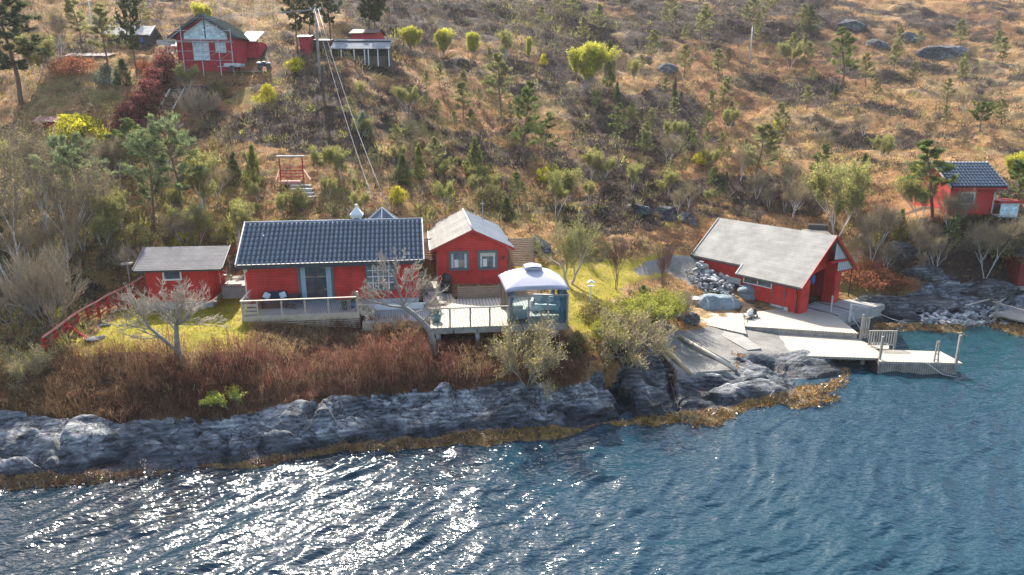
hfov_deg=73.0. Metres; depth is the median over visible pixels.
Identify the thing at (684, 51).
pine tree
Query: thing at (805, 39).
pine tree
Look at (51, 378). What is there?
brush
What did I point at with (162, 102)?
wooden stairs
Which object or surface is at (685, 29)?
pine tree
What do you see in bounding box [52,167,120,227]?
birch tree
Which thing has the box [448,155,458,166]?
birch tree
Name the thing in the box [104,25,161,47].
shed
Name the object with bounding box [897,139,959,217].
pine tree
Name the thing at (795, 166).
birch tree
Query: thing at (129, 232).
bush
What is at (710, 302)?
covered boat
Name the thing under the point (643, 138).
pine tree
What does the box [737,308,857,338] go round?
deck
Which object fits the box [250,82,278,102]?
bush
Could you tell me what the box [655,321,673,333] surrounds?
boulder
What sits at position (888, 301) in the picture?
boulder
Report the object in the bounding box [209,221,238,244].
bush
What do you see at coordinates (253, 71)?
parking pad
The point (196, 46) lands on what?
window
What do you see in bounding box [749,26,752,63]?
utility pole
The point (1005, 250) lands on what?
bush
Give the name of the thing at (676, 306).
bush
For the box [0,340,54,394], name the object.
bush
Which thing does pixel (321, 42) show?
shed
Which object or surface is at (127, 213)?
juniper
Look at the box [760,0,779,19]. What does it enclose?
pine tree
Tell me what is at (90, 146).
birch tree
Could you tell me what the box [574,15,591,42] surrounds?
pine tree
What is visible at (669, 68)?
crag
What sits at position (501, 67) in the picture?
pine tree
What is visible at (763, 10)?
pine tree
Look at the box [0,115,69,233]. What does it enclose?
birch tree
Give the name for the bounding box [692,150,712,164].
bush
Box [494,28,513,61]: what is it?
birch tree
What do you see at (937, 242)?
birch tree
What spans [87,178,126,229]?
birch tree
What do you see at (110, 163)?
birch tree
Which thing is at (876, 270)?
bush
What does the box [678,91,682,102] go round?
juniper
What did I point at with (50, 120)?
shed
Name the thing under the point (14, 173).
birch tree
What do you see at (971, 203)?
birch tree
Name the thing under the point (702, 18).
pine tree
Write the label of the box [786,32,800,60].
pine tree
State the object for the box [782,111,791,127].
pine tree
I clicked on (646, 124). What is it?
pine tree
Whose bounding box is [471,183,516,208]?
bush
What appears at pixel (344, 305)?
potted plant
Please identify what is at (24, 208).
birch tree
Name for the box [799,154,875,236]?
birch tree
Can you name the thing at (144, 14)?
pine tree
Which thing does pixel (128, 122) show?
pine tree
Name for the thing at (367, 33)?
shed
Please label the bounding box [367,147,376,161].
pine tree
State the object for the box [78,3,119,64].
pine tree
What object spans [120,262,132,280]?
letterbox
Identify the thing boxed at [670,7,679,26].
pine tree
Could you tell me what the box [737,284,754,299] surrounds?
covered engine
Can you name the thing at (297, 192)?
bush
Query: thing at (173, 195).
birch tree
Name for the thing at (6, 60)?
pine tree
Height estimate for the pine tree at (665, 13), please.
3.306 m
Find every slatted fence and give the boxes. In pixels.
[225,275,243,282]
[458,284,538,298]
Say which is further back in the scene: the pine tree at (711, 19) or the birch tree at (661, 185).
the pine tree at (711, 19)
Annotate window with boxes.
[162,272,181,280]
[192,41,209,59]
[215,43,226,52]
[365,265,395,290]
[449,251,469,270]
[477,250,497,269]
[743,276,771,288]
[961,192,975,204]
[999,203,1009,214]
[1009,203,1019,214]
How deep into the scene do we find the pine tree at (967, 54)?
106.75 m
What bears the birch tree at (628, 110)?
on the hillside
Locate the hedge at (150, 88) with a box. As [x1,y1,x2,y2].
[109,45,183,138]
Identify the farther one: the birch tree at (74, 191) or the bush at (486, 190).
the bush at (486, 190)
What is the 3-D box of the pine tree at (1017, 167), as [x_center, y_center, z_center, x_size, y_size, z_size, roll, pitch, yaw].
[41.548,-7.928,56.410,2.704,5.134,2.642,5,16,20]
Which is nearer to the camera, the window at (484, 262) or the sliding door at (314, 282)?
the sliding door at (314, 282)
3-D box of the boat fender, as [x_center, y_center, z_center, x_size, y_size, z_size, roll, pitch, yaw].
[22.567,-0.640,51.940,0.434,0.903,0.355,0,15,0]
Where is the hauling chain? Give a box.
[669,380,678,409]
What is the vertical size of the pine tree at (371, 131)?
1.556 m
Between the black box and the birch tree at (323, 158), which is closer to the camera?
the birch tree at (323, 158)
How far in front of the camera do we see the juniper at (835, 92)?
93.02 m
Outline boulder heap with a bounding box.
[685,260,742,295]
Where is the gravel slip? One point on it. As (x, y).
(693, 360)
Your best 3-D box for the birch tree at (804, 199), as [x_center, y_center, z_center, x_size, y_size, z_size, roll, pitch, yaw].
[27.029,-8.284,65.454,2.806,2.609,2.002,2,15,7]
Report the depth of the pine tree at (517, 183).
58.24 m
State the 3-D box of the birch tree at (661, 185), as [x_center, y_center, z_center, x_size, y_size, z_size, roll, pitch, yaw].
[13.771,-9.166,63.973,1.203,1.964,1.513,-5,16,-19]
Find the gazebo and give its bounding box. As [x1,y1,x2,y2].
[498,263,568,323]
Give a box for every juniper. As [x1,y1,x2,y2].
[0,209,34,261]
[109,184,131,221]
[111,58,135,86]
[223,151,248,185]
[241,143,265,188]
[391,154,414,184]
[410,143,429,180]
[462,135,486,176]
[496,196,518,221]
[602,38,616,86]
[611,81,622,102]
[630,197,636,211]
[639,285,649,295]
[670,76,677,106]
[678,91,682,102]
[723,172,729,185]
[727,100,735,126]
[800,3,821,30]
[832,83,838,98]
[860,153,870,174]
[888,208,910,239]
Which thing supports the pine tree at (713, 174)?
on the hillside
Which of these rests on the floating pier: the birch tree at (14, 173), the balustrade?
the balustrade
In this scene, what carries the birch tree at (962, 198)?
on the hillside
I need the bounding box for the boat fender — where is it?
[810,274,815,284]
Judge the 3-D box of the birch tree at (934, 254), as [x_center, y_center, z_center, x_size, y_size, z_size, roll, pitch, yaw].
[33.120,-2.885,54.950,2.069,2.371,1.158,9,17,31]
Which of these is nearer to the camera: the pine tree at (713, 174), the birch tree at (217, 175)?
the birch tree at (217, 175)
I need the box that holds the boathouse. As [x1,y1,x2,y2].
[691,218,857,313]
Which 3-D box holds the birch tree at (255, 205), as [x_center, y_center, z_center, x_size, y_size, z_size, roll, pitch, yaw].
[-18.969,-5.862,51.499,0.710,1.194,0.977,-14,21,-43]
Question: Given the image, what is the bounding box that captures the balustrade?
[867,330,897,349]
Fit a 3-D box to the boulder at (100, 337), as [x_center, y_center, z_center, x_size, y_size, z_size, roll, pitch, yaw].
[-21.640,2.656,36.365,0.628,0.258,0.555,0,15,0]
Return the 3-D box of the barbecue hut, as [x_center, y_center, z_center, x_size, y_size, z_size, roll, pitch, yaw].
[-9.164,-4.050,49.111,3.961,3.356,4.550,-2,15,-8]
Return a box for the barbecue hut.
[367,207,397,218]
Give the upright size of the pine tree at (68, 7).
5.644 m
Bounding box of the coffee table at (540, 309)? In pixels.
[526,306,542,314]
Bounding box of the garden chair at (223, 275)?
[219,270,228,282]
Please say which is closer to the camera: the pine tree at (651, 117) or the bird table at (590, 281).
the bird table at (590, 281)
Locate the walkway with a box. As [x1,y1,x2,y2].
[362,302,428,330]
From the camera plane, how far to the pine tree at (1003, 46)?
112.56 m
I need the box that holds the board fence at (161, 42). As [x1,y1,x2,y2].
[156,40,175,44]
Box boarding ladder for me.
[933,341,940,361]
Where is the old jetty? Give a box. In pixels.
[991,301,1023,322]
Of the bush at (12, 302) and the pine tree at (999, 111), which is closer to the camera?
the bush at (12, 302)
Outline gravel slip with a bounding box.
[660,318,861,379]
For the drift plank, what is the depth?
52.93 m
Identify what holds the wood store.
on the hillside
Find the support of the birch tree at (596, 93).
on the hillside
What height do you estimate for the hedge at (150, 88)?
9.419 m
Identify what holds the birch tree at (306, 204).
on the hillside
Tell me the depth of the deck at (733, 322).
47.28 m
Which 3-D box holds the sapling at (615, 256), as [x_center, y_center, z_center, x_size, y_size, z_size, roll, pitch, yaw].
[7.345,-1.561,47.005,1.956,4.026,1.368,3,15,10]
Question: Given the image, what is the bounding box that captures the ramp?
[721,330,760,350]
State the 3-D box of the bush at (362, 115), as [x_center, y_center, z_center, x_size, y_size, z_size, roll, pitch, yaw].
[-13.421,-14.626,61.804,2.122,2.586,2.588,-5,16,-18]
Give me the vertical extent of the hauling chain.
0.830 m
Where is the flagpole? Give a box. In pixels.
[88,0,96,51]
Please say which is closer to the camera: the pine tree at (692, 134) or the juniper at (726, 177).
the juniper at (726, 177)
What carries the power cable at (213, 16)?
attached to the utility pole at (318, 55)
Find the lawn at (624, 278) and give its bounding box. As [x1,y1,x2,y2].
[70,252,681,355]
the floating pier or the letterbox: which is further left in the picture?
the letterbox
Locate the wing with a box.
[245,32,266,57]
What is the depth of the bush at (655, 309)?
40.61 m
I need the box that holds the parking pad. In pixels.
[238,71,269,72]
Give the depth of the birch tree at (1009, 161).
61.85 m
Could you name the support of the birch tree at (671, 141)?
on the hillside
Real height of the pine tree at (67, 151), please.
7.294 m
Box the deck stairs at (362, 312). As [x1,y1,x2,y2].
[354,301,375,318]
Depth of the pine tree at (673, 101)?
79.28 m
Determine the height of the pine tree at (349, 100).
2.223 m
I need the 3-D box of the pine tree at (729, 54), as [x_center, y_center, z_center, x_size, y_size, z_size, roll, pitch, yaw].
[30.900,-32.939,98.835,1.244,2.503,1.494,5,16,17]
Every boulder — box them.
[85,336,98,341]
[96,335,105,339]
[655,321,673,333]
[675,312,700,324]
[855,294,911,308]
[881,308,921,321]
[906,295,961,312]
[959,278,1020,301]
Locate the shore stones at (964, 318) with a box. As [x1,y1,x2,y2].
[919,303,1023,325]
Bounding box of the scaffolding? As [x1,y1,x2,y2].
[164,25,234,75]
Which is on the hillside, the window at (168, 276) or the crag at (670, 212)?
the crag at (670, 212)
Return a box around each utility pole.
[310,7,321,81]
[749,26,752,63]
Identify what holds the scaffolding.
on the hillside
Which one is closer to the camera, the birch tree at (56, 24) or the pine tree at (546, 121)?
the pine tree at (546, 121)
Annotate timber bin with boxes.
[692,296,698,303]
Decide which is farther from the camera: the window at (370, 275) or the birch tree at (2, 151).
the birch tree at (2, 151)
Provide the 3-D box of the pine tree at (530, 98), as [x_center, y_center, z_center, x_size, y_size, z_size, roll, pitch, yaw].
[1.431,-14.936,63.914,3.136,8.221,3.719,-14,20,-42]
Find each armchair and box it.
[286,293,303,309]
[512,304,526,319]
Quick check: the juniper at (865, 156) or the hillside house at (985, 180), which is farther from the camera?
the juniper at (865, 156)
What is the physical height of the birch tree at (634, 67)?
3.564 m
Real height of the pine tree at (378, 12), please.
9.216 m
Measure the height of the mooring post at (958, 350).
2.050 m
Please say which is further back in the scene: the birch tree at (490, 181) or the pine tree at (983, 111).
the pine tree at (983, 111)
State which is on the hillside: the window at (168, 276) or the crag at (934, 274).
the crag at (934, 274)
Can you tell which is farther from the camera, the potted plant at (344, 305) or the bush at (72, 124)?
the bush at (72, 124)
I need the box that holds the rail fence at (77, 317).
[40,276,145,352]
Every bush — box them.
[0,240,90,330]
[0,258,55,327]
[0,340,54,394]
[38,54,98,76]
[47,112,120,145]
[92,62,120,86]
[94,223,164,249]
[107,244,159,275]
[131,59,151,73]
[168,84,220,118]
[168,232,198,246]
[199,389,225,407]
[206,78,230,99]
[207,384,246,410]
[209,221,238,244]
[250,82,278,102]
[281,57,304,72]
[284,185,315,211]
[350,110,374,136]
[382,185,410,203]
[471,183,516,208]
[484,309,569,401]
[535,164,563,180]
[538,53,547,65]
[564,330,599,354]
[576,300,612,322]
[580,315,629,350]
[592,304,680,369]
[595,310,619,325]
[608,291,674,326]
[627,285,687,322]
[671,288,701,320]
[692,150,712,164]
[772,119,782,129]
[840,257,911,290]
[861,272,920,292]
[966,224,1023,262]
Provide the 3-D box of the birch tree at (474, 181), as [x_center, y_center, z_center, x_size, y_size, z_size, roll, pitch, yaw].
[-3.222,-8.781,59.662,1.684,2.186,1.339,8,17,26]
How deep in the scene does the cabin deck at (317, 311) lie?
39.19 m
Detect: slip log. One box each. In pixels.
[659,342,690,374]
[669,369,731,375]
[678,334,736,370]
[688,338,730,362]
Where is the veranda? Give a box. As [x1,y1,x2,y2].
[994,198,1023,217]
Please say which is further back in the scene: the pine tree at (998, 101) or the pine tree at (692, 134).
the pine tree at (998, 101)
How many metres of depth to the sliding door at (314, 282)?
41.19 m
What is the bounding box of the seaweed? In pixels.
[0,319,1023,490]
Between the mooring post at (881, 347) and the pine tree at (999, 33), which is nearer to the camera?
the mooring post at (881, 347)
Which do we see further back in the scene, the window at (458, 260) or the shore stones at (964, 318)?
the shore stones at (964, 318)
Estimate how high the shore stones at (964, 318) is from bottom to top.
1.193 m
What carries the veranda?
on the hillside
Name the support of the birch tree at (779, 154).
on the hillside
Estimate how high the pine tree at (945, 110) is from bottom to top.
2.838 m
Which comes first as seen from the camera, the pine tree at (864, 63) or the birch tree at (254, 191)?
the birch tree at (254, 191)
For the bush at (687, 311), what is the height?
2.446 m
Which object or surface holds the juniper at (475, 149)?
on the hillside
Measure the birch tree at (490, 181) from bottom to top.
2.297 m
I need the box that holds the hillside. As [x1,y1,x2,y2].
[0,0,1023,428]
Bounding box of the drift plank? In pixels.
[966,299,989,305]
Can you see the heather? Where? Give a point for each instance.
(888, 110)
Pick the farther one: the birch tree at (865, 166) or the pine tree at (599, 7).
the pine tree at (599, 7)
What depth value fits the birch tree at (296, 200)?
50.93 m
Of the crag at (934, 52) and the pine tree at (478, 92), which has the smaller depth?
the pine tree at (478, 92)
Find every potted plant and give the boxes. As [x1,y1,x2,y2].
[340,300,349,309]
[350,298,354,307]
[430,310,440,322]
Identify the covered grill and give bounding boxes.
[440,273,451,292]
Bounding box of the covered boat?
[696,293,740,310]
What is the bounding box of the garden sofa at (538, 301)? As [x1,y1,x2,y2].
[530,294,558,311]
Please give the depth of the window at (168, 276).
40.20 m
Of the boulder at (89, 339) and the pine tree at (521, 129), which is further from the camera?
the pine tree at (521, 129)
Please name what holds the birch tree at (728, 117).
on the hillside
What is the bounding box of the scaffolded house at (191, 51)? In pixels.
[167,13,257,71]
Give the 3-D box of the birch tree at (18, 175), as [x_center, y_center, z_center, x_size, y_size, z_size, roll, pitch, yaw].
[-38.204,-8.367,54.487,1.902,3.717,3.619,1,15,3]
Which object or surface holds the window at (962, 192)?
in the hillside house at (985, 180)
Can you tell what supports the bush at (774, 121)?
on the hillside
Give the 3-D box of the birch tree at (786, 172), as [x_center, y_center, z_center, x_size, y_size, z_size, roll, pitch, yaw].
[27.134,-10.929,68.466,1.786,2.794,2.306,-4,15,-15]
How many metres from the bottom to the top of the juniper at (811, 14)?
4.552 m
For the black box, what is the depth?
57.83 m
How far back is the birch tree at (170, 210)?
48.05 m
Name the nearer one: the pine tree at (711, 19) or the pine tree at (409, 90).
the pine tree at (409, 90)
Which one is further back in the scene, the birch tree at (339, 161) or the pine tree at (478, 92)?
the pine tree at (478, 92)
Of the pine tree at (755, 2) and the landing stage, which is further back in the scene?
the pine tree at (755, 2)
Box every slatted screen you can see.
[424,238,435,259]
[508,237,534,270]
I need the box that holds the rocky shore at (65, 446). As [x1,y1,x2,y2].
[0,274,1023,476]
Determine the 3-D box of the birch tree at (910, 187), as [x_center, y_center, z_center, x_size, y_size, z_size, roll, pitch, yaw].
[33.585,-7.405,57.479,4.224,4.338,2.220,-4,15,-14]
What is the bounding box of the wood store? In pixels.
[330,39,392,66]
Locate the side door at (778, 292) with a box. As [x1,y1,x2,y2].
[770,282,785,309]
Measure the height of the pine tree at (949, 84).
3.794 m
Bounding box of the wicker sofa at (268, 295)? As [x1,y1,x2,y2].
[260,291,289,307]
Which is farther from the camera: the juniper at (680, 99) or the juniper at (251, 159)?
the juniper at (680, 99)
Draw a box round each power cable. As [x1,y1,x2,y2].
[0,10,305,27]
[29,10,310,31]
[92,9,309,22]
[314,9,376,208]
[318,10,388,208]
[324,10,751,45]
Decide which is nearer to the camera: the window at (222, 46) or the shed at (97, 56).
the window at (222, 46)
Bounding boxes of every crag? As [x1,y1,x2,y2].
[530,235,550,255]
[626,204,650,216]
[651,206,676,221]
[657,63,677,73]
[677,211,698,225]
[837,19,866,30]
[865,39,890,50]
[886,241,918,258]
[898,32,924,42]
[901,263,945,282]
[915,45,972,59]
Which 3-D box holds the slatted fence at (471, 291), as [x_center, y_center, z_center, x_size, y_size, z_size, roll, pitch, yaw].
[-0.844,0.439,43.423,5.090,1.320,0.112,-2,15,-6]
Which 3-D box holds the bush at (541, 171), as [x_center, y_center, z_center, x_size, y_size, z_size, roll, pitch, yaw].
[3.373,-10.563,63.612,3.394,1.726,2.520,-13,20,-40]
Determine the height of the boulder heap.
2.053 m
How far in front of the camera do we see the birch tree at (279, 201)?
50.34 m
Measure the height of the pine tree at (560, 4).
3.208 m
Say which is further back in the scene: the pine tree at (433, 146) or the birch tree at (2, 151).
the pine tree at (433, 146)
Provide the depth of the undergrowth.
60.15 m
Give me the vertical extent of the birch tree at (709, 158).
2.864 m
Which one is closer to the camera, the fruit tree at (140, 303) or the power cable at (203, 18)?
the fruit tree at (140, 303)
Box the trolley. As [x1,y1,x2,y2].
[742,313,757,318]
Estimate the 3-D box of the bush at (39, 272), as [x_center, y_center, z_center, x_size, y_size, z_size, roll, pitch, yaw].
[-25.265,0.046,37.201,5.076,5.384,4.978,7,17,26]
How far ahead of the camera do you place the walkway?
40.46 m
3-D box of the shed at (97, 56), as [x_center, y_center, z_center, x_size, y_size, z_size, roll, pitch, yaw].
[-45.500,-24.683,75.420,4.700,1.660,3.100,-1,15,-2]
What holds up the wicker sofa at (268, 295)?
on the cabin deck at (317, 311)
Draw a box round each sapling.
[606,236,635,289]
[655,243,675,288]
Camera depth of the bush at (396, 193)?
52.83 m
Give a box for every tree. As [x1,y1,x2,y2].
[0,0,55,104]
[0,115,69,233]
[0,135,18,199]
[0,135,46,220]
[0,147,55,288]
[0,159,40,190]
[0,214,51,267]
[2,151,115,253]
[7,188,34,212]
[9,28,56,80]
[11,195,57,229]
[21,215,84,268]
[24,131,118,235]
[30,2,69,58]
[32,165,72,211]
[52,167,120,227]
[55,206,92,251]
[62,0,89,48]
[62,204,75,228]
[77,200,99,237]
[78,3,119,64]
[79,131,140,183]
[79,134,110,165]
[85,185,130,230]
[86,212,122,244]
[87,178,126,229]
[90,139,128,182]
[95,129,133,173]
[97,276,231,367]
[105,136,137,173]
[110,117,150,179]
[113,0,140,75]
[116,121,174,230]
[124,111,208,213]
[125,126,180,177]
[130,0,151,24]
[158,206,202,245]
[159,173,176,207]
[164,185,184,212]
[165,199,204,241]
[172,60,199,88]
[178,148,222,210]
[180,209,215,243]
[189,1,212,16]
[204,164,234,200]
[227,197,257,244]
[240,150,248,162]
[248,180,260,201]
[253,201,261,213]
[274,192,288,214]
[280,0,312,51]
[287,191,303,207]
[298,0,321,34]
[298,199,308,211]
[306,0,343,42]
[308,143,340,178]
[319,176,337,198]
[332,147,351,178]
[342,96,356,117]
[349,177,357,186]
[349,191,369,208]
[350,247,456,356]
[351,118,372,135]
[354,81,364,95]
[357,0,385,28]
[359,0,390,28]
[366,127,373,143]
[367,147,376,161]
[387,123,402,151]
[389,143,406,164]
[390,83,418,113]
[397,24,422,54]
[398,127,408,141]
[403,84,412,106]
[418,90,428,112]
[422,70,431,89]
[424,136,445,173]
[431,179,454,208]
[432,98,441,110]
[433,158,450,169]
[434,27,456,56]
[434,63,444,86]
[437,161,449,182]
[438,162,447,180]
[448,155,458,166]
[449,110,457,124]
[450,81,473,118]
[456,70,470,86]
[464,32,480,57]
[465,109,477,131]
[467,163,484,183]
[467,173,483,193]
[475,87,482,99]
[480,52,514,111]
[482,173,499,194]
[484,47,492,60]
[485,162,494,176]
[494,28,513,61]
[504,102,514,124]
[508,80,544,170]
[508,171,526,206]
[516,128,527,145]
[523,210,602,283]
[526,36,532,59]
[533,112,558,162]
[534,5,546,26]
[544,165,584,216]
[545,160,556,174]
[552,0,562,12]
[563,0,580,24]
[566,41,622,91]
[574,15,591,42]
[579,137,588,149]
[579,179,595,201]
[580,146,602,178]
[588,3,607,37]
[590,95,601,109]
[591,88,602,98]
[591,143,603,157]
[594,155,616,177]
[608,102,628,144]
[622,101,638,129]
[625,162,644,190]
[626,107,636,123]
[627,57,643,83]
[635,131,649,156]
[638,54,645,66]
[640,121,652,145]
[641,108,657,129]
[641,131,654,155]
[643,29,661,64]
[655,178,666,193]
[657,133,682,163]
[659,167,679,194]
[660,7,669,28]
[661,76,670,95]
[662,0,680,23]
[663,119,678,136]
[666,97,680,120]
[667,159,675,170]
[669,188,689,213]
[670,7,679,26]
[676,43,695,76]
[676,120,688,140]
[676,180,703,207]
[678,157,688,169]
[680,25,690,41]
[684,121,699,156]
[695,5,712,41]
[695,142,717,164]
[697,3,715,36]
[699,109,715,129]
[702,127,711,143]
[703,188,714,203]
[704,147,722,173]
[705,166,718,186]
[708,90,719,116]
[710,48,726,78]
[713,182,723,198]
[717,77,733,110]
[717,132,725,145]
[719,145,724,156]
[721,106,741,129]
[723,145,731,157]
[725,48,731,64]
[731,144,756,180]
[739,123,786,180]
[741,5,752,21]
[745,0,761,24]
[745,168,775,198]
[751,12,764,37]
[753,26,763,40]
[758,6,767,26]
[759,145,781,167]
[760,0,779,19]
[760,183,776,206]
[764,128,774,143]
[765,126,782,156]
[771,102,789,126]
[774,40,803,68]
[777,174,816,216]
[779,191,795,210]
[781,164,798,181]
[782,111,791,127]
[783,159,804,180]
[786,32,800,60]
[786,187,814,211]
[793,3,810,31]
[794,23,803,41]
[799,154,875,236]
[800,42,816,73]
[800,85,814,109]
[802,33,813,48]
[807,66,817,79]
[808,143,833,175]
[818,158,877,216]
[826,26,860,91]
[842,233,875,261]
[850,202,904,259]
[852,107,860,118]
[852,111,875,134]
[853,197,868,216]
[857,52,875,86]
[869,202,901,228]
[870,132,896,160]
[872,80,882,96]
[876,239,903,268]
[887,43,902,72]
[891,173,942,221]
[892,38,903,54]
[893,27,907,44]
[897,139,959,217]
[903,215,943,250]
[907,60,923,87]
[909,223,950,255]
[913,229,962,266]
[915,30,925,46]
[915,251,931,265]
[917,237,941,262]
[934,186,977,217]
[937,191,975,233]
[940,78,957,103]
[941,104,953,127]
[942,214,964,260]
[948,195,980,221]
[951,88,979,114]
[952,19,970,45]
[957,51,969,66]
[957,58,969,85]
[961,214,1023,278]
[965,100,1000,131]
[965,220,1008,259]
[990,30,1008,59]
[991,100,1004,122]
[992,98,1010,125]
[993,213,1023,250]
[995,36,1010,66]
[1000,159,1023,220]
[1002,151,1023,186]
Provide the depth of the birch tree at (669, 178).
63.72 m
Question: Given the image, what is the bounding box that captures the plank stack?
[802,229,829,234]
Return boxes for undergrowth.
[0,0,1023,373]
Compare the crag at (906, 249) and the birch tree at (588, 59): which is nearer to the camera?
the crag at (906, 249)
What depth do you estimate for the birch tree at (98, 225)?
45.29 m
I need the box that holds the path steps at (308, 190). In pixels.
[290,184,315,201]
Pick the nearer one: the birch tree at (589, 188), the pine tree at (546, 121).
the birch tree at (589, 188)
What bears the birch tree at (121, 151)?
on the hillside
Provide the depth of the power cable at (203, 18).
70.02 m
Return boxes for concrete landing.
[807,299,884,322]
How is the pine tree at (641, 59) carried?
on the hillside
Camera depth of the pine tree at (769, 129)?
74.49 m
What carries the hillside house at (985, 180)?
on the hillside
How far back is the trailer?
72.17 m
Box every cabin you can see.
[234,204,424,303]
[427,208,514,283]
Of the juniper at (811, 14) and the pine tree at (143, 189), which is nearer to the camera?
the pine tree at (143, 189)
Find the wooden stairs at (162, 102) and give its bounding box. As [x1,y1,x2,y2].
[158,88,183,110]
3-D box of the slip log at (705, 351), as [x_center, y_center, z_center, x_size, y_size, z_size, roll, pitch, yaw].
[11.681,3.868,41.509,0.272,0.940,4.479,-9,17,-31]
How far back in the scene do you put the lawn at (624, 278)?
40.91 m
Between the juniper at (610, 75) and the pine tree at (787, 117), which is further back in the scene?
the juniper at (610, 75)
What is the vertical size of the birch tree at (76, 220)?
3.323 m
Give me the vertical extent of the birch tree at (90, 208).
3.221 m
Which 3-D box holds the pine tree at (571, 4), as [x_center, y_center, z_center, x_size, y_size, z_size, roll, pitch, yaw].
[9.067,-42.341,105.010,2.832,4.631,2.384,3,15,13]
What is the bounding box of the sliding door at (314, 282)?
[297,267,334,301]
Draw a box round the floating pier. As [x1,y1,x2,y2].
[865,349,962,374]
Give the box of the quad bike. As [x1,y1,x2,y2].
[256,59,271,69]
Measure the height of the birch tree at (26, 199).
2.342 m
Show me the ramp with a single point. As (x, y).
(742, 341)
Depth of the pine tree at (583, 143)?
68.06 m
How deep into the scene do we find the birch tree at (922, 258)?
54.55 m
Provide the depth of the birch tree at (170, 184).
50.73 m
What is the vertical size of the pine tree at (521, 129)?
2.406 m
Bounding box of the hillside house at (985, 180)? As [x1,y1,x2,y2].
[913,161,1008,214]
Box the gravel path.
[633,254,723,292]
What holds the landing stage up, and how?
on the fjord
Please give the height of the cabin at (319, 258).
6.100 m
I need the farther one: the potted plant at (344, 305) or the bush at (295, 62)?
the bush at (295, 62)
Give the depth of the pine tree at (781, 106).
79.19 m
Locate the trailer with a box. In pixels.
[218,63,244,70]
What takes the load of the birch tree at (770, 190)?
on the hillside
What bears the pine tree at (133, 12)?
on the hillside
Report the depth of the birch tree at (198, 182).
50.98 m
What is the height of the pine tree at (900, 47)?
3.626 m
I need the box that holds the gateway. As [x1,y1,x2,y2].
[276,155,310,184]
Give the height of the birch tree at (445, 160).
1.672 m
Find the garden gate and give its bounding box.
[859,314,872,339]
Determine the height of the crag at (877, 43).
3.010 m
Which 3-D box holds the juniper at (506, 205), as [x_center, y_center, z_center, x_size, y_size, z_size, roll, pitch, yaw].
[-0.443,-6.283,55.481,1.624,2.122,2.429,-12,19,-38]
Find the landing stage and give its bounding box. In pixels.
[870,342,888,350]
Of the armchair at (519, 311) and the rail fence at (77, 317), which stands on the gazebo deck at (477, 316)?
the armchair at (519, 311)
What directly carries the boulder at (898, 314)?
on the rocky shore at (65, 446)
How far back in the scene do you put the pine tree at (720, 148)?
71.64 m
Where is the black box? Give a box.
[807,223,827,231]
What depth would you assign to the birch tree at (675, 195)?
60.88 m
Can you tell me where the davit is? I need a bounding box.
[848,304,865,321]
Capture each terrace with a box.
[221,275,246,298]
[423,280,457,307]
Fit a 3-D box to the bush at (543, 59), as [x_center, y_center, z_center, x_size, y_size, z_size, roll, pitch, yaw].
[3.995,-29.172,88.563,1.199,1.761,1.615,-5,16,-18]
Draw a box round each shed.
[31,117,59,128]
[64,53,115,59]
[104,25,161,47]
[297,35,315,54]
[313,39,333,50]
[348,29,386,38]
[1000,238,1023,289]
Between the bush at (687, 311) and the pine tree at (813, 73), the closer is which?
the bush at (687, 311)
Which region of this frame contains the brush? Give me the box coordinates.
[0,305,591,426]
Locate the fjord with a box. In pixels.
[0,322,1023,574]
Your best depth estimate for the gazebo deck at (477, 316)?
38.40 m
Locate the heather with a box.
[0,0,1023,375]
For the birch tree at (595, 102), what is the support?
on the hillside
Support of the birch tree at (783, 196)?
on the hillside
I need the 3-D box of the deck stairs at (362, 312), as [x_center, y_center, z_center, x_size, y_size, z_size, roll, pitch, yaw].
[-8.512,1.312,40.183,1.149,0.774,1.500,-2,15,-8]
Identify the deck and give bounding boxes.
[240,289,361,327]
[428,289,568,343]
[700,312,746,335]
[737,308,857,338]
[779,334,878,359]
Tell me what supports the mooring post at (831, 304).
on the concrete landing
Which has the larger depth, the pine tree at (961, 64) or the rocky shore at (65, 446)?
the pine tree at (961, 64)
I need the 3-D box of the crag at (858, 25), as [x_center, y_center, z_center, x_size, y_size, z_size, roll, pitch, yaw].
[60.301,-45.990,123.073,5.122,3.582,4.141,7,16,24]
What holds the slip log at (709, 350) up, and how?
on the gravel slip
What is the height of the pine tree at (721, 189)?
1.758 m
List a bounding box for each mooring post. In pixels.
[830,296,832,311]
[878,336,883,360]
[954,335,962,367]
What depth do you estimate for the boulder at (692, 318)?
45.83 m
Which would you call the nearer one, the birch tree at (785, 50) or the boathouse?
the boathouse
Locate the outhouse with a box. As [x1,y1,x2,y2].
[132,245,237,311]
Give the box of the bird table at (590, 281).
[587,280,594,301]
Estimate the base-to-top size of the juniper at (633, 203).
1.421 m
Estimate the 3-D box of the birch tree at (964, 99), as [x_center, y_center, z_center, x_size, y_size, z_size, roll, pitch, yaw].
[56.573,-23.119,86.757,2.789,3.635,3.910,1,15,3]
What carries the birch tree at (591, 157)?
on the hillside
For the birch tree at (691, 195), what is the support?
on the hillside

